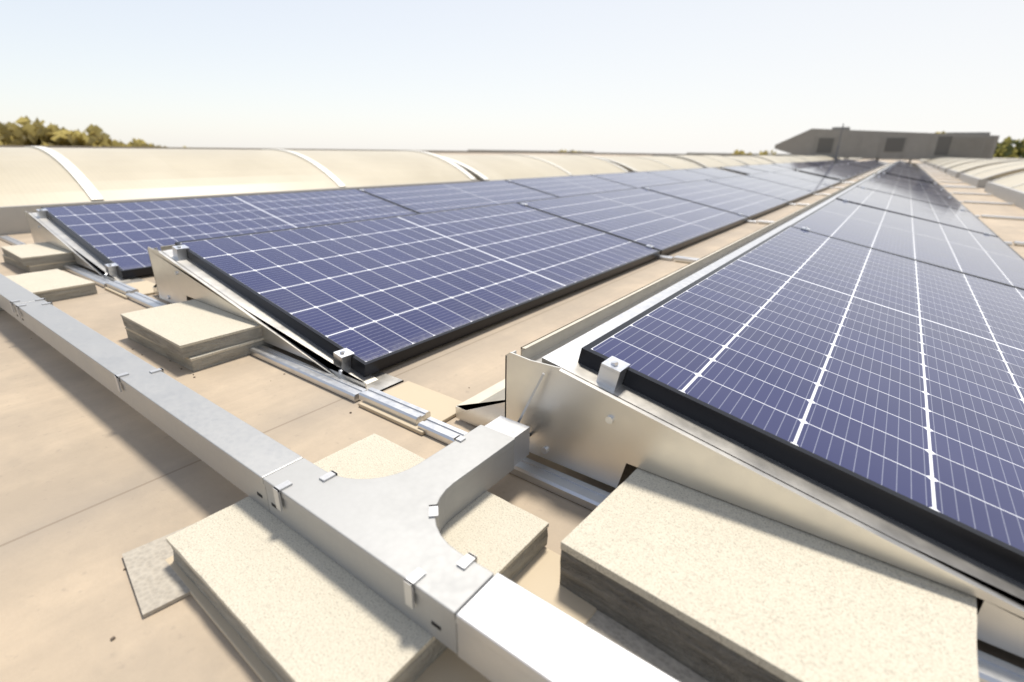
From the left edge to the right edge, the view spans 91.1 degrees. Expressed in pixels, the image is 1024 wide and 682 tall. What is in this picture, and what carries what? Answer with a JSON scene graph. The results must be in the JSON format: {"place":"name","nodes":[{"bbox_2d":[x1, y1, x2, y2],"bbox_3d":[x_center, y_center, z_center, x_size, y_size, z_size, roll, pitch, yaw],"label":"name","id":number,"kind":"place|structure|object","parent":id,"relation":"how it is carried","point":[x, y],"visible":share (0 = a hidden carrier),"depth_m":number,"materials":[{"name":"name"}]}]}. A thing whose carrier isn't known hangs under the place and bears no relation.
{"place":"outdoors","nodes":[
{"label":"outdoors","id":0,"kind":"place"},
{"bbox_2d":[0,0,1023,156],"label":"sky","id":1,"kind":"structure","parent":0,"point":[601,76],"materials":[{"name":"white"}]},
{"bbox_2d":[468,150,792,154],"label":"treeline","id":2,"kind":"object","parent":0,"point":[593,151],"depth_m":196.42,"materials":[{"name":"beige"}]},
{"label":"solar panel backsheets","id":3,"kind":"structure","parent":0,"visible":0},
{"bbox_2d":[45,159,1023,551],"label":"solar panels","id":4,"kind":"object","parent":3,"relation":"on","point":[901,375],"visible":0.91,"depth_m":1.68,"materials":[{"name":"blue glass"}]},
{"label":"land","id":5,"kind":"structure","parent":0,"visible":0},
{"bbox_2d":[0,121,38,145],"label":"tree","id":6,"kind":"object","parent":5,"relation":"on","point":[10,135],"visible":0.13,"depth_m":47.53,"materials":[{"name":"green plant"}]},
{"bbox_2d":[12,115,83,145],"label":"tree","id":7,"kind":"object","parent":5,"relation":"on","point":[48,135],"visible":0.22,"depth_m":49.05,"materials":[{"name":"green plant"}]},
{"bbox_2d":[49,129,101,146],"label":"tree","id":8,"kind":"object","parent":5,"relation":"on","point":[88,140],"visible":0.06,"depth_m":50.65,"materials":[{"name":"green plant"}]},
{"bbox_2d":[32,122,130,146],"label":"tree","id":9,"kind":"object","parent":5,"relation":"on","point":[92,130],"visible":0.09,"depth_m":54.45,"materials":[{"name":"green plant"}]},
{"bbox_2d":[132,142,141,146],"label":"tree","id":10,"kind":"object","parent":5,"relation":"on","point":[135,144],"depth_m":55.57,"materials":[{"name":"green plant"}]},
{"bbox_2d":[128,138,165,146],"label":"tree","id":11,"kind":"object","parent":5,"relation":"on","point":[142,142],"visible":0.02,"depth_m":56.87,"materials":[{"name":"green plant"}]},
{"bbox_2d":[0,153,1023,681],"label":"roof","id":12,"kind":"structure","parent":5,"relation":"on","point":[98,479],"depth_m":0.94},
{"bbox_2d":[31,338,469,640],"bbox_3d":[-0.496,0.156,1.127,2.058,0.002,0.889,15,25,33],"label":"grit","id":13,"kind":"object","parent":12,"relation":"on","point":[112,638],"visible":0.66,"depth_m":0.70,"materials":[{"name":"brown"}]},
{"bbox_2d":[0,249,547,681],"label":"ballast tiles","id":14,"kind":"object","parent":12,"relation":"on","point":[424,660],"visible":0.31,"depth_m":1.33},
{"bbox_2d":[1,242,978,681],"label":"paver","id":15,"kind":"object","parent":14,"relation":"on","point":[785,602],"visible":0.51,"depth_m":0.61,"materials":[{"name":"beige concrete"}]},
{"bbox_2d":[0,297,300,511],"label":"cable tray","id":16,"kind":"object","parent":15,"relation":"on","point":[249,485],"visible":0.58,"depth_m":0.94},
{"bbox_2d":[0,274,302,483],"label":"tray lid","id":17,"kind":"object","parent":16,"relation":"on","point":[255,453],"visible":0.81,"depth_m":0.96,"materials":[{"name":"silver metal"}]},
{"bbox_2d":[9,298,476,608],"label":"tray clips","id":18,"kind":"object","parent":17,"relation":"on","point":[466,561],"visible":0.81,"depth_m":0.67,"materials":[{"name":"silver metal"}]},
{"bbox_2d":[17,315,440,630],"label":"tray slots","id":19,"kind":"object","parent":16,"relation":"in","point":[432,622],"visible":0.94,"depth_m":0.55,"materials":[{"name":"grey metal"}]},
{"bbox_2d":[263,425,514,653],"bbox_3d":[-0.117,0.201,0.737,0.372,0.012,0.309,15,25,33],"label":"cable tray tee","id":20,"kind":"object","parent":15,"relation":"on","point":[387,524],"visible":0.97,"depth_m":0.66,"materials":[{"name":"silver metal"}]},
{"bbox_2d":[457,416,536,681],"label":"tray","id":21,"kind":"object","parent":15,"relation":"on","point":[486,661],"visible":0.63,"depth_m":0.52,"materials":[{"name":"silver metal"}]},
{"bbox_2d":[456,573,678,681],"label":"tray lid","id":22,"kind":"object","parent":21,"relation":"on","point":[533,636],"visible":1,"depth_m":0.49,"materials":[{"name":"silver metal"}]},
{"bbox_2d":[122,524,708,681],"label":"rubber mats","id":23,"kind":"object","parent":12,"relation":"on","point":[158,583],"visible":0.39,"depth_m":0.65,"materials":[{"name":"grey rubber"}]},
{"bbox_2d":[165,547,596,681],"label":"tile pad","id":24,"kind":"object","parent":23,"relation":"on","point":[538,575],"visible":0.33,"depth_m":0.64,"materials":[{"name":"beige concrete"}]},
{"bbox_2d":[0,145,919,159],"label":"parapet","id":25,"kind":"structure","parent":12,"relation":"on","point":[436,151],"depth_m":73.81,"materials":[{"name":"beige concrete"}]},
{"bbox_2d":[0,163,1023,681],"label":"base rails","id":26,"kind":"object","parent":12,"relation":"on","point":[590,497],"visible":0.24,"depth_m":1.10,"materials":[{"name":"metal"}]},
{"bbox_2d":[25,163,1023,657],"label":"end plates","id":27,"kind":"object","parent":26,"relation":"on","point":[573,405],"visible":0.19,"depth_m":0.78,"materials":[{"name":"silver metal"}]},
{"bbox_2d":[35,161,896,409],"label":"wind deflectors","id":28,"kind":"object","parent":27,"relation":"on","point":[494,394],"visible":0.23,"depth_m":1.21,"materials":[{"name":"silver metal"}]},
{"bbox_2d":[36,160,990,453],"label":"clamps","id":29,"kind":"object","parent":27,"relation":"attached to","point":[612,372],"visible":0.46,"depth_m":1.27,"materials":[{"name":"metal"}]},
{"bbox_2d":[518,373,544,422],"bbox_3d":[0.025,0.117,0.885,0.062,0.142,0.004,7,22,15],"label":"earth wire","id":30,"kind":"object","parent":27,"relation":"attached to","point":[531,397],"visible":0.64,"depth_m":0.87,"materials":[{"name":"grey metal"}]},
{"bbox_2d":[40,159,1023,583],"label":"pv frames","id":31,"kind":"structure","parent":27,"relation":"on","point":[962,537],"depth_m":0.84,"materials":[{"name":"grey metal"}]},
{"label":"supports","id":32,"kind":"structure","parent":26,"relation":"on","visible":0},
{"bbox_2d":[171,161,897,367],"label":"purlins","id":33,"kind":"object","parent":32,"relation":"on","point":[566,352],"visible":0.15,"depth_m":1.26,"materials":[{"name":"metal"}]},
{"bbox_2d":[0,159,1023,234],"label":"vault curbs","id":34,"kind":"structure","parent":12,"relation":"on","point":[13,219],"depth_m":4.77,"materials":[{"name":"metal"}]},
{"bbox_2d":[0,147,1023,206],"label":"barrel skylight","id":35,"kind":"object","parent":34,"relation":"on","point":[31,176],"depth_m":4.90},
{"bbox_2d":[24,146,1023,199],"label":"vault ribs","id":36,"kind":"object","parent":35,"relation":"on","point":[83,181],"visible":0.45,"depth_m":6.98,"materials":[{"name":"metal"}]},
{"bbox_2d":[104,164,1023,434],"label":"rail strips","id":37,"kind":"object","parent":12,"relation":"on","point":[440,406],"visible":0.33,"depth_m":1.18,"materials":[{"name":"beige"}]},
{"bbox_2d":[560,549,785,681],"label":"ballast block","id":38,"kind":"object","parent":12,"relation":"on","point":[701,654],"depth_m":0.58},
{"bbox_2d":[827,124,843,164],"bbox_3d":[12.947,-7.759,20.073,0.524,1.700,0.605,15,25,33],"label":"lightning mast","id":39,"kind":"object","parent":12,"relation":"on","point":[835,159],"visible":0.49,"depth_m":20.08,"materials":[{"name":"grey metal"}]},
{"bbox_2d":[774,127,999,161],"bbox_3d":[29.934,-16.137,41.328,14.600,2.720,3.070,15,25,33],"label":"plant enclosure","id":40,"kind":"object","parent":12,"relation":"on","point":[871,144],"visible":0.7,"depth_m":39.87,"materials":[{"name":"grey metal"}]},
{"bbox_2d":[816,136,952,154],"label":"plant grilles","id":41,"kind":"object","parent":40,"relation":"attached to","point":[825,145],"visible":1,"depth_m":39.43,"materials":[{"name":"grey metal"}]},
{"bbox_2d":[731,149,751,154],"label":"tree","id":42,"kind":"object","parent":5,"relation":"on","point":[737,152],"visible":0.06,"depth_m":109.11,"materials":[{"name":"green plant"}]},
{"bbox_2d":[759,150,775,154],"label":"tree","id":43,"kind":"object","parent":5,"relation":"on","point":[765,152],"visible":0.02,"depth_m":109.95,"materials":[{"name":"green plant"}]},
{"bbox_2d":[994,136,1021,157],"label":"tree","id":44,"kind":"object","parent":5,"relation":"on","point":[1008,140],"visible":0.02,"depth_m":81.27,"materials":[{"name":"green plant"}]},
{"bbox_2d":[993,138,1023,157],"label":"tree","id":45,"kind":"object","parent":5,"relation":"on","point":[1009,151],"visible":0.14,"depth_m":79.51,"materials":[{"name":"green plant"}]}
]}

